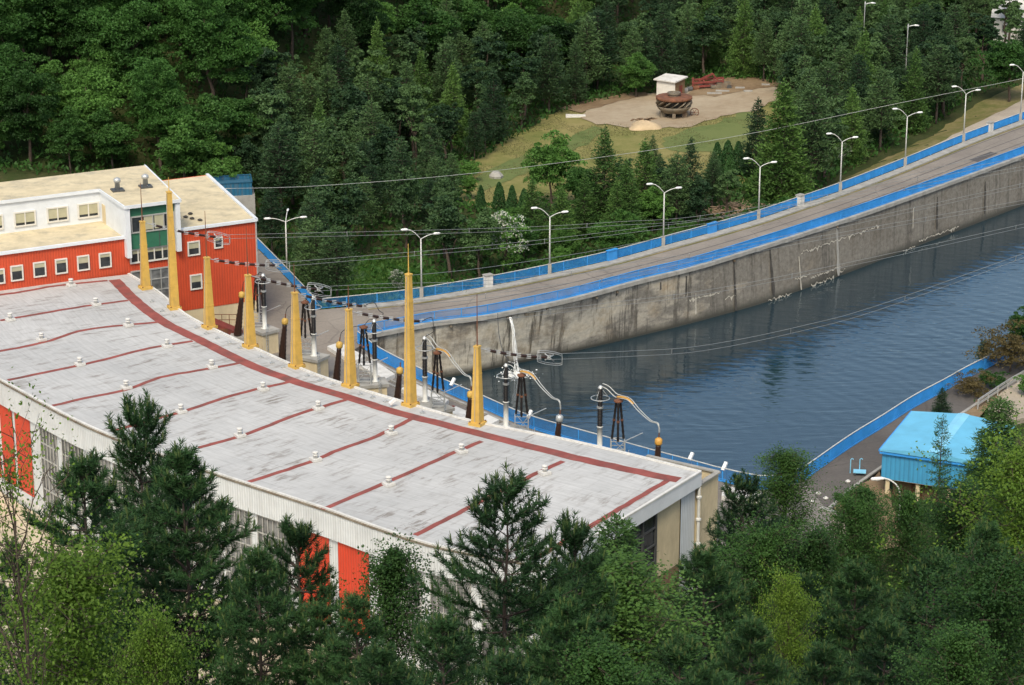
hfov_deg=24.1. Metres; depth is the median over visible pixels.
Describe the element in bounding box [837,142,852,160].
blossom bush
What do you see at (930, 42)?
pine tree
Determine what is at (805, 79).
pine tree
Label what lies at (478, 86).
pine tree
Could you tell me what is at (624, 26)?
pine tree
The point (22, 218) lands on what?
window
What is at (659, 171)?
pine tree
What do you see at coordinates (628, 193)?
larch tree
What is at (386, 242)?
undergrowth
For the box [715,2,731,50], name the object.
pine tree
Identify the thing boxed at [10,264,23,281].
window
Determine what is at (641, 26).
pine tree
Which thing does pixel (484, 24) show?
pine tree
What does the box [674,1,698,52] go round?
pine tree
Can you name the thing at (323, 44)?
pine tree
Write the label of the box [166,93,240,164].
broadleaf tree
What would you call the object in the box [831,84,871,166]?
larch tree
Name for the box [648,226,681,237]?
bush
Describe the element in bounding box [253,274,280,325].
tripod insulator
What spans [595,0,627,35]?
pine tree
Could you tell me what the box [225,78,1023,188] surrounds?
ground wire
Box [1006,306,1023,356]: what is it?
green bush
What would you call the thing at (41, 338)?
roof vent
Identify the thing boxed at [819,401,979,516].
bank kerb
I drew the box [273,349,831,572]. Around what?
deck
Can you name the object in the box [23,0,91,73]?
broadleaf tree
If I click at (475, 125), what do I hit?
pine tree
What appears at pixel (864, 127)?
pine tree
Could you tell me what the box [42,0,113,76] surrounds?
broadleaf tree
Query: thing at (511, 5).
broadleaf tree
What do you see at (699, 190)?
pine tree
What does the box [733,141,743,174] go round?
thuja bush
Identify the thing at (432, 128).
pine tree
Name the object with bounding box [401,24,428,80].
pine tree
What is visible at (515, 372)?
water spout
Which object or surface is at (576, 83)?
pine tree
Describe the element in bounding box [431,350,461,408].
tripod insulator
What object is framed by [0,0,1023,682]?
ground
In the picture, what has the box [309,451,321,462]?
roof vent
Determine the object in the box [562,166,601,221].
broadleaf tree
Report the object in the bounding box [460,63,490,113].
pine tree
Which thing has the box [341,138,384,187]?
pine tree
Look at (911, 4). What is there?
larch tree
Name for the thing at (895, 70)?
pine tree
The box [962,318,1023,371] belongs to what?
brown bush
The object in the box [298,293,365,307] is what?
insulator string
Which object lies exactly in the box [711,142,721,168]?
thuja bush
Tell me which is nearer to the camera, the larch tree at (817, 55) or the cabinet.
the cabinet
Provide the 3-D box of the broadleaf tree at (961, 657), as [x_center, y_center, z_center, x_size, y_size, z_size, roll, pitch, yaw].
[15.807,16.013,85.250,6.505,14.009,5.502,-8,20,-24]
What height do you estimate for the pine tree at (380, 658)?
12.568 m
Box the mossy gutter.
[368,125,1023,309]
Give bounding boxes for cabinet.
[215,318,242,334]
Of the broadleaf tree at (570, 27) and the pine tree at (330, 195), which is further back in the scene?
the broadleaf tree at (570, 27)
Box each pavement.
[366,119,1023,308]
[806,354,1023,509]
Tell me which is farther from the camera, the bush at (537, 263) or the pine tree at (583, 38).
the pine tree at (583, 38)
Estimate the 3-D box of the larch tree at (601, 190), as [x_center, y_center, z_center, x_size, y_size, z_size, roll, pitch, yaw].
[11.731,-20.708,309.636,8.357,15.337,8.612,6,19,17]
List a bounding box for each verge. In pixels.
[789,84,1023,208]
[834,388,1003,549]
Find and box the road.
[242,124,1023,356]
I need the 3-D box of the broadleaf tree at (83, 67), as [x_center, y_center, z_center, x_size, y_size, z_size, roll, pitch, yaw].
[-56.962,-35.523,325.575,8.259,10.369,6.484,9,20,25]
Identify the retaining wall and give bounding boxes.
[367,154,1023,380]
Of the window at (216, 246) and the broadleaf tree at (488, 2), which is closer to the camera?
the window at (216, 246)
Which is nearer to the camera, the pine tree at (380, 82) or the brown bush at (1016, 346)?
the brown bush at (1016, 346)
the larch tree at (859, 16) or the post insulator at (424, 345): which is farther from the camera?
the larch tree at (859, 16)
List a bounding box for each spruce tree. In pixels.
[559,510,677,683]
[916,415,953,629]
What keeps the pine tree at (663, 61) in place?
on the ground at (12, 174)
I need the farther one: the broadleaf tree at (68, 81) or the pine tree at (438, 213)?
the broadleaf tree at (68, 81)
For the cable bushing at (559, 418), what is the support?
on the deck
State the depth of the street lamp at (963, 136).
345.31 m
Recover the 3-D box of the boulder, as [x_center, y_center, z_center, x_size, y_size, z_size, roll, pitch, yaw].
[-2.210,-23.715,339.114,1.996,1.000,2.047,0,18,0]
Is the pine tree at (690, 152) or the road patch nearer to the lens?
the pine tree at (690, 152)
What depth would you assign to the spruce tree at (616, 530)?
116.46 m
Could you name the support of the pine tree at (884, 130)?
on the ground at (12, 174)
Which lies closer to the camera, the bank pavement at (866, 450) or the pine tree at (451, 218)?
the bank pavement at (866, 450)
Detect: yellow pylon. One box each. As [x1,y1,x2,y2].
[138,183,152,290]
[166,177,181,310]
[201,220,217,329]
[242,229,258,349]
[288,274,305,369]
[341,287,359,388]
[401,246,419,407]
[468,311,486,427]
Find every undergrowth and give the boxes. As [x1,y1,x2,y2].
[0,0,1022,308]
[973,373,1021,445]
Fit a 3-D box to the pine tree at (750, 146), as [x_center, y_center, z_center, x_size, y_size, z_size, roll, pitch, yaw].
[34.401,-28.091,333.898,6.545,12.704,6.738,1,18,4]
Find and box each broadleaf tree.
[0,0,43,59]
[0,0,56,63]
[0,43,35,150]
[0,69,63,164]
[0,101,20,148]
[0,366,127,684]
[0,517,232,684]
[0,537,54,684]
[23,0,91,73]
[35,59,87,115]
[38,106,96,172]
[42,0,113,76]
[48,69,132,149]
[50,588,220,684]
[65,43,120,94]
[71,0,147,26]
[72,0,182,107]
[84,107,138,168]
[118,69,177,131]
[120,0,159,24]
[123,56,198,170]
[153,115,216,177]
[155,0,194,57]
[163,0,230,86]
[166,0,263,97]
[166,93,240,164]
[196,141,244,177]
[199,0,256,32]
[215,97,272,156]
[225,0,295,64]
[234,20,278,74]
[264,0,323,59]
[296,0,323,35]
[325,0,392,68]
[327,0,332,30]
[351,0,396,41]
[389,0,460,51]
[417,0,483,37]
[455,0,493,46]
[459,175,478,199]
[470,0,508,5]
[471,7,567,90]
[492,2,532,59]
[493,0,551,14]
[509,218,541,256]
[520,13,577,75]
[520,129,587,207]
[546,246,571,270]
[548,224,580,254]
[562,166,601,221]
[568,0,595,9]
[586,209,647,252]
[610,1,628,27]
[618,52,657,96]
[635,186,677,231]
[705,506,840,683]
[713,558,833,683]
[755,520,870,679]
[795,479,911,660]
[870,401,1023,684]
[882,613,1011,684]
[886,532,1023,684]
[898,463,1020,683]
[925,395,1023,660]
[942,0,971,25]
[966,39,1023,101]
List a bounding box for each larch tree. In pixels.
[301,96,341,197]
[362,16,392,111]
[413,47,438,133]
[437,61,471,144]
[512,177,550,251]
[542,185,583,250]
[561,0,591,87]
[561,6,578,77]
[564,0,596,23]
[567,170,602,241]
[574,124,632,225]
[598,178,630,242]
[604,158,648,243]
[627,138,673,229]
[693,0,728,69]
[723,0,762,78]
[741,78,821,204]
[807,5,824,52]
[814,24,829,79]
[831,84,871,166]
[840,26,882,117]
[852,7,865,38]
[870,0,895,59]
[893,46,933,134]
[897,0,935,64]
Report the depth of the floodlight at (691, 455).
221.03 m
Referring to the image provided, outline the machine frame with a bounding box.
[692,73,723,87]
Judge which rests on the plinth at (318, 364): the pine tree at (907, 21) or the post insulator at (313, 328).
the post insulator at (313, 328)
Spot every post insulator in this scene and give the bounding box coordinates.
[255,273,269,329]
[304,297,321,356]
[365,319,382,382]
[415,336,433,402]
[497,363,514,426]
[591,385,609,445]
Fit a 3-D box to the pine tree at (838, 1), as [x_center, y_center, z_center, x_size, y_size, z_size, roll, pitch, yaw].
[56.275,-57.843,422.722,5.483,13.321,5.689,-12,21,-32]
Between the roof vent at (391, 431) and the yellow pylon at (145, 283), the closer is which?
the roof vent at (391, 431)
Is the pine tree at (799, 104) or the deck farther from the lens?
the pine tree at (799, 104)
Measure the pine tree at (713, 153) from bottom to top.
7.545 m
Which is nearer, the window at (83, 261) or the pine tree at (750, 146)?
the window at (83, 261)
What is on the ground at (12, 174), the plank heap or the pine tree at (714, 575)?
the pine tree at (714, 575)
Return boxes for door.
[102,204,105,224]
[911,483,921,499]
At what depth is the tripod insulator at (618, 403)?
217.32 m
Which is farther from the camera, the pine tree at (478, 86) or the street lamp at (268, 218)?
the pine tree at (478, 86)
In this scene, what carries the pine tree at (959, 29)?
on the ground at (12, 174)
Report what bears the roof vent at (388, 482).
on the powerhouse
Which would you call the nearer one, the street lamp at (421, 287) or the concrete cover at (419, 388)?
the concrete cover at (419, 388)
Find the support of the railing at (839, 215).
on the road
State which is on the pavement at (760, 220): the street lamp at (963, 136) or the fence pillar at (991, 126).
the fence pillar at (991, 126)
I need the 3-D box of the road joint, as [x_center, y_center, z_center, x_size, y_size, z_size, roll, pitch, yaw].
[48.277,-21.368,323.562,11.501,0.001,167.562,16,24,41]
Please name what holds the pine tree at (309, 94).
on the ground at (12, 174)
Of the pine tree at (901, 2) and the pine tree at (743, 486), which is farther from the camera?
the pine tree at (901, 2)
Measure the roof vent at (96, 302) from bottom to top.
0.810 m
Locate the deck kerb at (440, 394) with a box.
[356,354,533,431]
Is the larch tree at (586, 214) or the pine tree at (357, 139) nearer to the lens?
the larch tree at (586, 214)
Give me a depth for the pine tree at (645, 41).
399.61 m
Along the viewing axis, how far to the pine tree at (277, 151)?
310.86 m
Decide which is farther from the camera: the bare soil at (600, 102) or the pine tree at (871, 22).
the pine tree at (871, 22)
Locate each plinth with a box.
[255,323,279,353]
[290,349,329,376]
[357,377,388,394]
[417,396,454,414]
[496,422,534,431]
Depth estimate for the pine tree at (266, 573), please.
87.06 m
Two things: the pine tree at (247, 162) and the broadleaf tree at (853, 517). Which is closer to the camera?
the broadleaf tree at (853, 517)
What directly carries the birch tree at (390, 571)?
on the ground at (12, 174)
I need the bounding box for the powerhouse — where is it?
[0,273,720,684]
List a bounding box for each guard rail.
[214,314,236,323]
[977,370,1023,408]
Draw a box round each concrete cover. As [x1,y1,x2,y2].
[327,344,365,363]
[357,360,394,381]
[401,384,448,403]
[453,406,465,417]
[484,415,498,423]
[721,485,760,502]
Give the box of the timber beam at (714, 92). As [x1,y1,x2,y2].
[707,92,721,93]
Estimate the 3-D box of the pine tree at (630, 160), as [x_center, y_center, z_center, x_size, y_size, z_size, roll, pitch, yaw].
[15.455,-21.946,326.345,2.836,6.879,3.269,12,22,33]
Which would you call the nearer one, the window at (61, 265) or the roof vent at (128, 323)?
the roof vent at (128, 323)
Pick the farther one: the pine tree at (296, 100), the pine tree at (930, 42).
the pine tree at (930, 42)
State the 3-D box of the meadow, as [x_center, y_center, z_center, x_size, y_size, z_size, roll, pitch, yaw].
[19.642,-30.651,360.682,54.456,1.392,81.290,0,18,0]
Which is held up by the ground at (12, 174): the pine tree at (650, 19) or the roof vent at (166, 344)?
the pine tree at (650, 19)
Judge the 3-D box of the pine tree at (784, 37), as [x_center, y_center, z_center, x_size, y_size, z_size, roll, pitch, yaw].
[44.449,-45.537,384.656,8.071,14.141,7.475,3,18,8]
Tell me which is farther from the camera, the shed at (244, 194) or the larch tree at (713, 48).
the larch tree at (713, 48)
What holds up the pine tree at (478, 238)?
on the ground at (12, 174)
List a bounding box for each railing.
[257,238,315,307]
[315,111,1023,308]
[357,331,797,488]
[358,146,1023,332]
[805,343,1023,477]
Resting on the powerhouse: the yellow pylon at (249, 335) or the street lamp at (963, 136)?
the yellow pylon at (249, 335)
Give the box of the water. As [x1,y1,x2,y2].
[428,205,1023,487]
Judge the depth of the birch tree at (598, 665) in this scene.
79.14 m
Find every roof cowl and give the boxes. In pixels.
[110,177,124,192]
[138,174,152,188]
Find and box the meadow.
[460,86,797,209]
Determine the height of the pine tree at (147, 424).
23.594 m
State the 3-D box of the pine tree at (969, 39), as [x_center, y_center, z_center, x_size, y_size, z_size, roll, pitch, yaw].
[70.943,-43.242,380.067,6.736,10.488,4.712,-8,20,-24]
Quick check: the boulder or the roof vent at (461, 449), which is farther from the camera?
the boulder
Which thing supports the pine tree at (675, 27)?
on the ground at (12, 174)
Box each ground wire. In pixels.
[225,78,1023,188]
[417,145,1022,274]
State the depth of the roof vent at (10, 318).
238.68 m
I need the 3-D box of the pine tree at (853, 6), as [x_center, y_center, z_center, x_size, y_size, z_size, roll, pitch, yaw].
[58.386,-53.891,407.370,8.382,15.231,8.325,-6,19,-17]
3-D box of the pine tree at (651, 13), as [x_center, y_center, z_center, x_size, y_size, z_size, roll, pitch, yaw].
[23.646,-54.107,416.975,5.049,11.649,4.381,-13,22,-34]
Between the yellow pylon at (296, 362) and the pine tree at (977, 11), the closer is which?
the yellow pylon at (296, 362)
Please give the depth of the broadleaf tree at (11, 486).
51.80 m
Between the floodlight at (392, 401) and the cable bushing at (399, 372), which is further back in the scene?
the cable bushing at (399, 372)
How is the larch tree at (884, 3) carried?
on the ground at (12, 174)
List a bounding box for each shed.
[213,174,254,214]
[879,411,1013,502]
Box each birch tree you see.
[309,527,459,684]
[482,541,729,684]
[520,623,690,684]
[715,441,837,582]
[828,480,900,659]
[849,480,944,677]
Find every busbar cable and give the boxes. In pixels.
[425,334,471,385]
[507,361,560,409]
[602,383,659,432]
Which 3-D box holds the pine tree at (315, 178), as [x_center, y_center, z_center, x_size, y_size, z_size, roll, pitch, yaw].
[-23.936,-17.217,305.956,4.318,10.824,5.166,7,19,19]
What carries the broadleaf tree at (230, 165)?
on the ground at (12, 174)
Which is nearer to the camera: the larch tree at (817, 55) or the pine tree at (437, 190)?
the pine tree at (437, 190)
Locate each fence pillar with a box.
[482,273,493,286]
[606,248,617,260]
[707,221,717,233]
[795,193,805,205]
[986,121,994,132]
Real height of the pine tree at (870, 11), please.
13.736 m
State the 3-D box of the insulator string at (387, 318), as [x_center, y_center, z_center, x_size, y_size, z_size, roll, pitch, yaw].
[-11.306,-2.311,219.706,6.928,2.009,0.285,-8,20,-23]
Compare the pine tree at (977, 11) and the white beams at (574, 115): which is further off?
the pine tree at (977, 11)
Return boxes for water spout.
[496,317,536,381]
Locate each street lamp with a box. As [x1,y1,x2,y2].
[264,208,306,266]
[401,228,439,296]
[531,207,568,273]
[646,183,681,245]
[743,157,776,218]
[826,133,857,191]
[863,1,875,30]
[871,477,900,504]
[892,108,922,165]
[905,24,918,68]
[952,85,980,141]
[1010,64,1023,120]
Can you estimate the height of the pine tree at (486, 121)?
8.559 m
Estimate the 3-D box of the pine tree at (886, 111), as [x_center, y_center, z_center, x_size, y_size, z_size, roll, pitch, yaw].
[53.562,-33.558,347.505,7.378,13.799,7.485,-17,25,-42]
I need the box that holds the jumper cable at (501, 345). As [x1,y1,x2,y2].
[497,313,518,363]
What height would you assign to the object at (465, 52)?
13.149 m
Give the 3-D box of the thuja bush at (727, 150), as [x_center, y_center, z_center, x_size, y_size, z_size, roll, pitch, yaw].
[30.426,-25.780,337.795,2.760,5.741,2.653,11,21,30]
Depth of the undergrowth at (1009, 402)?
240.87 m
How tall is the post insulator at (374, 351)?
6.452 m
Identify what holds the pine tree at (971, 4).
on the ground at (12, 174)
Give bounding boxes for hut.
[653,73,687,94]
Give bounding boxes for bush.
[388,268,404,293]
[455,160,481,175]
[462,160,478,172]
[463,243,491,257]
[475,185,486,212]
[482,209,534,271]
[491,182,505,210]
[505,185,517,211]
[508,206,530,218]
[518,188,527,206]
[524,258,555,275]
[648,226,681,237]
[672,219,697,232]
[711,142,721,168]
[718,139,735,172]
[723,154,736,187]
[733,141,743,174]
[738,181,755,191]
[740,148,751,177]
[742,198,766,210]
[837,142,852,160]
[931,388,952,412]
[945,368,996,397]
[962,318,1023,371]
[969,367,1008,388]
[972,341,989,359]
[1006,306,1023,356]
[1013,374,1023,392]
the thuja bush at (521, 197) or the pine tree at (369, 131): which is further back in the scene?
the pine tree at (369, 131)
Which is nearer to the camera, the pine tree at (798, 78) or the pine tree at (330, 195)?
the pine tree at (330, 195)
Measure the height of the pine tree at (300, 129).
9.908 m
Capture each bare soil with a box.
[561,92,647,112]
[688,77,780,95]
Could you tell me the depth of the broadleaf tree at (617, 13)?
423.72 m
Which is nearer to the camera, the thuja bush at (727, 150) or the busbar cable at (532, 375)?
the busbar cable at (532, 375)
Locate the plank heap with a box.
[630,117,657,120]
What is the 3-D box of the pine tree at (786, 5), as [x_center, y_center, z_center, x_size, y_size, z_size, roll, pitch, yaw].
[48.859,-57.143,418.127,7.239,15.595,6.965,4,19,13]
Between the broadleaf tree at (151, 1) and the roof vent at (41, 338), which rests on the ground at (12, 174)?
the broadleaf tree at (151, 1)
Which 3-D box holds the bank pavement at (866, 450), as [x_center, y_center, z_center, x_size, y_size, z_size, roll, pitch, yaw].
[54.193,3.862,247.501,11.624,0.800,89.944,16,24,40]
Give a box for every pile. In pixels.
[629,120,661,130]
[704,199,769,218]
[709,81,732,88]
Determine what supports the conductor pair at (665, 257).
hanging from the insulator string at (292, 285)
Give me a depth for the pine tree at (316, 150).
313.45 m
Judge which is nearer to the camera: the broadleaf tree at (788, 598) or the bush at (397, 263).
the broadleaf tree at (788, 598)
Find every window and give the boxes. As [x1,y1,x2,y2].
[0,214,3,229]
[0,268,5,283]
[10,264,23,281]
[13,210,36,227]
[33,261,46,277]
[46,205,68,222]
[54,258,67,274]
[77,201,99,218]
[77,254,89,270]
[98,252,111,268]
[130,211,174,233]
[130,245,167,263]
[130,266,168,297]
[187,240,199,255]
[190,273,202,289]
[214,236,222,248]
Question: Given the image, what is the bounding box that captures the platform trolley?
[850,458,865,475]
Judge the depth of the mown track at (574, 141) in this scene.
345.66 m
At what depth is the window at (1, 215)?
254.43 m
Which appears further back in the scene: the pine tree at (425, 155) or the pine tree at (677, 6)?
the pine tree at (677, 6)
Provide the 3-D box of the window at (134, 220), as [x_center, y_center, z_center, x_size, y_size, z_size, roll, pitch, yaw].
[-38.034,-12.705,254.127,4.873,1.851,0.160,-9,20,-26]
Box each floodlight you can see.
[389,398,396,407]
[449,377,455,392]
[688,452,693,463]
[721,461,727,477]
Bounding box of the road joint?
[401,127,1023,315]
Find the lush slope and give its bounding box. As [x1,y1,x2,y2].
[325,260,454,303]
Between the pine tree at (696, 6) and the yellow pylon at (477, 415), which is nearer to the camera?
the yellow pylon at (477, 415)
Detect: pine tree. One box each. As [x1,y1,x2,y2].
[14,446,162,684]
[52,387,225,684]
[111,436,264,684]
[206,540,319,684]
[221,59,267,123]
[232,135,260,172]
[242,93,293,165]
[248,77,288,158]
[249,118,308,224]
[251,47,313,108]
[252,513,353,684]
[253,133,295,216]
[255,187,293,252]
[263,113,311,209]
[268,597,368,684]
[270,62,311,134]
[280,55,304,104]
[285,195,332,257]
[285,218,318,287]
[289,116,342,195]
[290,186,334,245]
[290,214,338,303]
[292,118,307,148]
[294,179,339,253]
[297,73,328,135]
[304,167,337,225]
[305,62,344,132]
[308,25,338,78]
[308,222,366,307]
[309,117,348,175]
[309,587,397,684]
[318,36,356,119]
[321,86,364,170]
[329,82,370,150]
[329,178,370,261]
[330,8,364,81]
[331,109,366,187]
[331,638,437,684]
[337,143,369,187]
[339,129,371,178]
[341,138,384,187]
[344,173,382,236]
[347,48,390,101]
[351,97,397,165]
[356,73,396,132]
[356,161,388,226]
[360,18,387,48]
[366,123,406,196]
[368,69,387,100]
[376,77,412,139]
[376,157,398,217]
[377,118,398,172]
[380,135,426,227]
[382,34,419,81]
[387,166,422,247]
[388,59,426,150]
[394,84,437,171]
[396,83,427,157]
[397,608,484,684]
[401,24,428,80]
[406,457,612,684]
[413,120,446,170]
[414,136,444,183]
[415,176,439,241]
[420,154,451,200]
[420,188,466,261]
[421,195,468,278]
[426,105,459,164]
[428,32,465,93]
[428,178,459,248]
[429,39,467,115]
[430,0,468,54]
[434,169,462,199]
[435,80,461,123]
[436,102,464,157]
[440,65,469,106]
[443,152,464,192]
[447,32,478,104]
[459,207,502,278]
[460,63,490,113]
[461,109,486,159]
[462,57,488,115]
[468,18,501,71]
[469,33,508,79]
[470,31,506,81]
[472,102,500,153]
[473,83,497,109]
[474,645,553,684]
[476,68,517,141]
[494,20,504,83]
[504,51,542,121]
[506,72,538,129]
[514,591,637,684]
[518,54,541,103]
[518,508,621,666]
[526,25,562,103]
[530,30,572,114]
[539,202,551,225]
[554,19,586,81]
[561,36,590,102]
[562,12,611,94]
[581,5,624,90]
[595,0,619,55]
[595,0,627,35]
[596,21,640,85]
[611,24,647,89]
[615,156,633,176]
[630,12,653,50]
[637,0,662,27]
[637,28,660,75]
[637,630,744,684]
[639,17,653,53]
[640,134,661,174]
[642,1,684,84]
[649,0,674,18]
[650,541,773,684]
[651,20,671,57]
[651,152,664,188]
[653,12,679,51]
[656,161,676,211]
[657,151,702,226]
[668,32,692,74]
[669,0,700,19]
[671,0,706,74]
[672,0,702,50]
[672,137,712,219]
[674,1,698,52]
[675,568,767,667]
[678,467,796,643]
[684,6,727,76]
[684,175,712,225]
[695,609,812,684]
[697,0,712,10]
[700,156,725,207]
[703,0,724,57]
[704,149,722,190]
[712,0,735,37]
[713,169,742,212]
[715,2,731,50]
[721,0,754,54]
[736,96,773,174]
[744,11,792,75]
[747,9,772,67]
[748,16,777,80]
[750,0,781,42]
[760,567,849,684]
[764,16,800,81]
[765,10,787,63]
[769,16,813,56]
[773,0,803,19]
[775,14,821,98]
[776,44,817,105]
[776,635,861,684]
[778,106,812,162]
[783,0,819,41]
[784,78,847,182]
[786,52,819,105]
[791,67,828,109]
[791,554,908,684]
[792,67,817,140]
[795,1,826,33]
[797,95,815,161]
[801,58,851,128]
[807,34,822,82]
[808,108,848,177]
[809,0,831,23]
[813,25,856,71]
[814,0,840,29]
[815,0,846,14]
[815,95,842,125]
[824,42,854,94]
[828,18,844,48]
[830,613,937,684]
[833,21,862,47]
[836,13,857,28]
[838,0,872,37]
[839,53,874,133]
[841,20,873,87]
[842,64,867,97]
[843,79,870,113]
[848,27,878,60]
[849,95,873,149]
[854,32,890,76]
[861,64,906,151]
[865,0,896,38]
[866,0,880,19]
[866,0,897,28]
[866,12,909,77]
[866,89,895,143]
[873,7,920,55]
[877,21,904,83]
[878,66,907,103]
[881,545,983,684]
[892,0,913,7]
[892,8,926,49]
[892,66,910,113]
[894,45,932,114]
[894,50,912,83]
[895,0,909,11]
[898,8,911,62]
[903,2,937,78]
[909,4,947,45]
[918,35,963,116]
[919,40,959,123]
[920,0,940,26]
[922,0,944,15]
[922,15,967,109]
[924,36,952,72]
[927,514,1023,684]
[939,0,977,76]
[953,0,988,32]
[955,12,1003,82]
[955,35,979,94]
[966,0,986,32]
[981,0,993,27]
[989,0,1022,41]
[989,0,1022,42]
[1003,8,1023,42]
[1013,21,1023,77]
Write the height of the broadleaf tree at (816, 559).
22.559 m
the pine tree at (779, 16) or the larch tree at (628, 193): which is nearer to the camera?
the larch tree at (628, 193)
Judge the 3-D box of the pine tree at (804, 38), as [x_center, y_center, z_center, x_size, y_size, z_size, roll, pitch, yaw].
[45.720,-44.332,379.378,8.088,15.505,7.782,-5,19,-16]
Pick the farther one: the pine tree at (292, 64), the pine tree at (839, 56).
the pine tree at (839, 56)
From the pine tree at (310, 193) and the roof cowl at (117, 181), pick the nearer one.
the roof cowl at (117, 181)
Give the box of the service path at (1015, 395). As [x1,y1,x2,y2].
[811,373,1023,550]
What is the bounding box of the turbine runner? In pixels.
[655,91,692,118]
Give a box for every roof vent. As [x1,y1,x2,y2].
[5,312,15,321]
[36,332,46,341]
[66,278,76,286]
[74,356,85,366]
[90,297,100,306]
[120,379,132,389]
[123,318,133,327]
[161,338,172,347]
[175,403,187,413]
[206,359,217,368]
[233,427,246,437]
[257,381,268,391]
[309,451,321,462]
[312,400,324,410]
[382,475,395,486]
[384,424,397,435]
[455,443,467,453]
[538,464,551,475]
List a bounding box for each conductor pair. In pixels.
[224,156,1023,238]
[279,166,1023,266]
[320,183,1023,290]
[364,200,1023,307]
[422,224,1023,322]
[553,253,1023,359]
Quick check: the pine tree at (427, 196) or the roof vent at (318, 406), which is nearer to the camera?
the roof vent at (318, 406)
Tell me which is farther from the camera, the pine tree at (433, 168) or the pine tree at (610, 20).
the pine tree at (610, 20)
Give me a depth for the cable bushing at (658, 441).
212.16 m
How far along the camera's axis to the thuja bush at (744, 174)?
336.14 m
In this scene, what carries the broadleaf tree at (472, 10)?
on the ground at (12, 174)
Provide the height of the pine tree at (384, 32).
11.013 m
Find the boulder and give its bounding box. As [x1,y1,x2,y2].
[489,171,502,178]
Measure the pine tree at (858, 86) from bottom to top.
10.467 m
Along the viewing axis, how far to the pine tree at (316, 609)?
87.20 m
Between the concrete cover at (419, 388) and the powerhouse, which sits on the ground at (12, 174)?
the powerhouse
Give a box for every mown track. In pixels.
[476,126,603,190]
[662,112,767,151]
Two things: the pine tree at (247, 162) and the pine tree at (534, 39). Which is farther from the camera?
the pine tree at (534, 39)
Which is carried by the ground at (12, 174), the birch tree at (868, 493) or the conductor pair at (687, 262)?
the birch tree at (868, 493)
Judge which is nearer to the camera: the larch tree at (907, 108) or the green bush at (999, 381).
the green bush at (999, 381)
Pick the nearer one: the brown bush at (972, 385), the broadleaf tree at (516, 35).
the brown bush at (972, 385)
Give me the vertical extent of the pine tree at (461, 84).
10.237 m
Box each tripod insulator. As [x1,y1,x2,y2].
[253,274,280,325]
[300,300,328,353]
[357,324,387,383]
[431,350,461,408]
[514,373,546,430]
[610,398,642,450]
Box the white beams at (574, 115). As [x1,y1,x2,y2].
[566,114,585,117]
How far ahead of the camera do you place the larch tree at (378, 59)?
354.87 m
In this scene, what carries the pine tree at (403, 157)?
on the ground at (12, 174)
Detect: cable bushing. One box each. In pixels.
[230,288,244,340]
[278,314,289,361]
[333,337,342,380]
[394,362,402,398]
[465,386,471,418]
[554,410,562,436]
[654,433,662,456]
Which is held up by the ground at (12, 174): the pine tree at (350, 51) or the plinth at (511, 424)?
the pine tree at (350, 51)
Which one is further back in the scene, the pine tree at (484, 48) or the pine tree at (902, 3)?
the pine tree at (902, 3)
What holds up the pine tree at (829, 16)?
on the ground at (12, 174)
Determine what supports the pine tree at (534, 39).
on the ground at (12, 174)
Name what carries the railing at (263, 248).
on the road
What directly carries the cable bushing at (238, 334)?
on the road
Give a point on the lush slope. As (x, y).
(384, 281)
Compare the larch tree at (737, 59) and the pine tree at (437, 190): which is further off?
the larch tree at (737, 59)
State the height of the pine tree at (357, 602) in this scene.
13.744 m
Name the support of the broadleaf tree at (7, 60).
on the ground at (12, 174)
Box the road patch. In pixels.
[970,152,996,161]
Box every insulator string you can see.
[147,223,229,244]
[210,258,289,271]
[252,276,331,296]
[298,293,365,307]
[353,311,423,322]
[481,348,562,365]
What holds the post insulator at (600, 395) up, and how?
on the plinth
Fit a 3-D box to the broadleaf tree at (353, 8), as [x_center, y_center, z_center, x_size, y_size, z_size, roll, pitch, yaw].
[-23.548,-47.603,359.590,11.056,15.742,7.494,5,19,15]
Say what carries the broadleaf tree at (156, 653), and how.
on the ground at (12, 174)
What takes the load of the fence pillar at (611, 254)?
on the pavement at (760, 220)
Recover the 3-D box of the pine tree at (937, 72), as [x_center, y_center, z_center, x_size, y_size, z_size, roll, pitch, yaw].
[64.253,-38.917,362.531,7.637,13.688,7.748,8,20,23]
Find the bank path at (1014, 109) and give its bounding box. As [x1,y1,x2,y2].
[940,100,1023,142]
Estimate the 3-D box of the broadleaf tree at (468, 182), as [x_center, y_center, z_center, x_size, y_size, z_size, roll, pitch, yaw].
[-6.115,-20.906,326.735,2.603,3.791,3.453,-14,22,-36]
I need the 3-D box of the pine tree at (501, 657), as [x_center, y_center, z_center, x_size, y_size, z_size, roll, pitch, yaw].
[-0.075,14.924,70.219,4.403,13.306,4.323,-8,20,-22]
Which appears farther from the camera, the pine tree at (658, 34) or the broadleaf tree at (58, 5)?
the pine tree at (658, 34)
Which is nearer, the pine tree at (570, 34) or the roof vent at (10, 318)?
the roof vent at (10, 318)
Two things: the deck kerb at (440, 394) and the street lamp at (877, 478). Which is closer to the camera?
the street lamp at (877, 478)
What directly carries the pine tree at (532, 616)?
on the ground at (12, 174)
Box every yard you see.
[0,492,418,684]
[581,86,781,129]
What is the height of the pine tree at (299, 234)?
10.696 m
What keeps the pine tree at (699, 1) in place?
on the ground at (12, 174)
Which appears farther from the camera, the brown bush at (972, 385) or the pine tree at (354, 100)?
the pine tree at (354, 100)
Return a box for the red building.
[0,165,259,327]
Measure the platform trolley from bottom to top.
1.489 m
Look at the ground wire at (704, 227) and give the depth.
252.68 m
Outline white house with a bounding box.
[991,0,1023,42]

